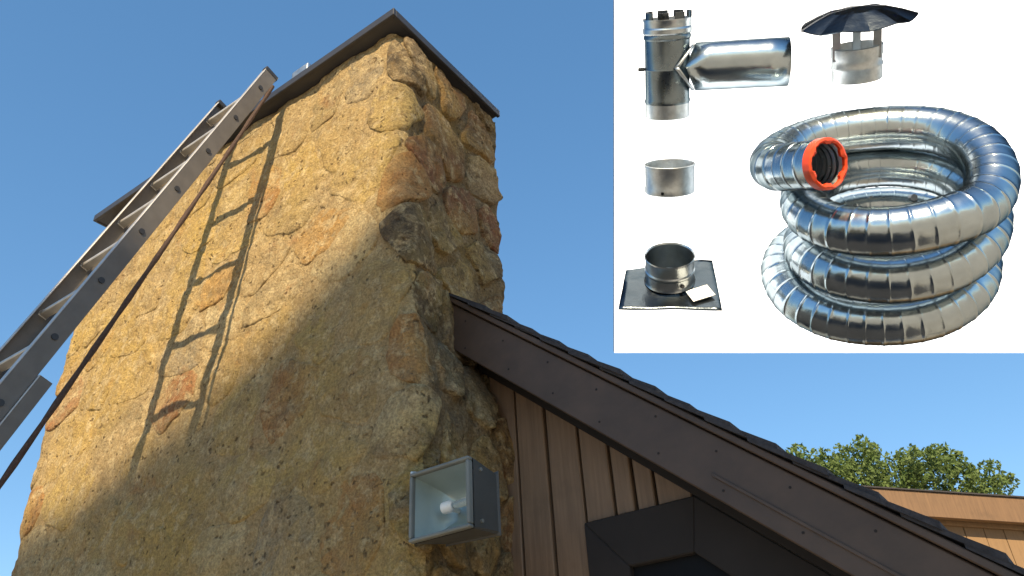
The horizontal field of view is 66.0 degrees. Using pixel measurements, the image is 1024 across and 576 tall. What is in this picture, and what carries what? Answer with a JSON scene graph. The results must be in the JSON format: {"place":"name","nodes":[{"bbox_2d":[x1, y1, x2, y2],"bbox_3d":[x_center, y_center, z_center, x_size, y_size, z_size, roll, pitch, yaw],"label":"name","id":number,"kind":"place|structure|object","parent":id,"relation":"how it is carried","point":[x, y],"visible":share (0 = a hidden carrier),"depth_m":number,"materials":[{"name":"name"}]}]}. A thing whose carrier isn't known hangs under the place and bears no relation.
{"place":"outdoors","nodes":[
{"label":"outdoors","id":0,"kind":"place"},
{"bbox_2d":[0,0,1023,575],"label":"sky","id":1,"kind":"structure","parent":0,"point":[96,96],"materials":[{"name":"blue"}]},
{"bbox_2d":[861,485,1023,567],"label":"house wing","id":2,"kind":"structure","parent":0,"point":[995,521],"depth_m":10.94,"materials":[{"name":"beige wood"}]},
{"label":"ground","id":3,"kind":"structure","parent":0,"visible":0},
{"bbox_2d":[0,66,277,449],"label":"extension ladder","id":4,"kind":"object","parent":3,"relation":"on","point":[36,340],"visible":1,"depth_m":3.27,"materials":[{"name":"metal"}]},
{"bbox_2d":[0,85,274,488],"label":"rope","id":5,"kind":"object","parent":4,"relation":"attached to","point":[24,449],"visible":1,"depth_m":3.05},
{"bbox_2d":[11,8,514,575],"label":"stone chimney","id":6,"kind":"object","parent":3,"relation":"on","point":[279,376],"visible":0.84,"depth_m":3.55,"materials":[{"name":"stone"}]},
{"bbox_2d":[409,456,500,546],"bbox_3d":[-0.167,0.708,2.554,0.329,0.265,0.325,-23,-38,28],"label":"flood lamp","id":7,"kind":"object","parent":6,"relation":"attached to","point":[454,502],"visible":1,"depth_m":2.46,"materials":[{"name":"metal"}]},
{"bbox_2d":[448,293,1023,575],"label":"gabled house","id":8,"kind":"structure","parent":3,"relation":"on","point":[618,472],"depth_m":2.58,"materials":[{"name":"brown wood"}]},
{"bbox_2d":[633,554,730,575],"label":"window pane","id":9,"kind":"structure","parent":8,"relation":"in","point":[693,565],"depth_m":2.51,"materials":[{"name":"black glass"}]},
{"bbox_2d":[584,496,831,575],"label":"window frame","id":10,"kind":"structure","parent":8,"relation":"in","point":[689,526],"depth_m":2.53,"materials":[{"name":"black wood"}]},
{"bbox_2d":[785,434,1020,494],"bbox_3d":[12.936,9.906,24.040,8.667,11.586,4.081,-3,-33,0],"label":"broadleaf tree","id":11,"kind":"object","parent":3,"relation":"on","point":[911,476],"visible":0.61,"depth_m":25.61,"materials":[{"name":"green plant"}]},
{"bbox_3d":[4.940,1.329,6.012,0.483,7.033,1.713,-3,-33,0],"label":"sign mast","id":12,"kind":"object","parent":3,"relation":"on","visible":0},
{"bbox_2d":[613,0,1023,352],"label":"inset picture","id":13,"kind":"object","parent":12,"relation":"attached to","point":[963,56],"visible":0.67,"depth_m":7.10,"materials":[{"name":"white"}]},
{"bbox_2d":[644,159,694,196],"bbox_3d":[1.370,-0.959,6.851,0.433,0.332,0.470,0,8,11],"label":"coupling ring","id":14,"kind":"object","parent":13,"relation":"attached to","point":[669,177],"visible":1,"depth_m":6.70,"materials":[{"name":"metal"}]},
{"bbox_2d":[618,242,721,310],"bbox_3d":[1.369,-0.107,6.845,0.844,0.582,0.658,0,1,11],"label":"flashing plate","id":15,"kind":"object","parent":13,"relation":"attached to","point":[671,275],"visible":0.98,"depth_m":6.70,"materials":[{"name":"metal"}]},
{"bbox_2d":[638,9,791,120],"bbox_3d":[1.721,-1.939,6.785,1.255,0.502,0.932,0,-75,11],"label":"pipe tee","id":16,"kind":"object","parent":13,"relation":"attached to","point":[673,67],"visible":1,"depth_m":6.64,"materials":[{"name":"grey metal"}]},
{"bbox_2d":[801,3,918,84],"bbox_3d":[2.871,-2.022,6.535,0.892,0.880,0.641,0,-75,24],"label":"rain cap","id":17,"kind":"object","parent":13,"relation":"attached to","point":[857,60],"visible":1,"depth_m":6.43,"materials":[{"name":"metal"}]},
{"bbox_2d":[749,105,1020,345],"bbox_3d":[2.881,-0.597,6.153,1.847,1.889,2.024,-11,-34,11],"label":"liner coil","id":18,"kind":"object","parent":13,"relation":"attached to","point":[918,258],"visible":1,"depth_m":5.89,"materials":[{"name":"silver metal"}]}
]}

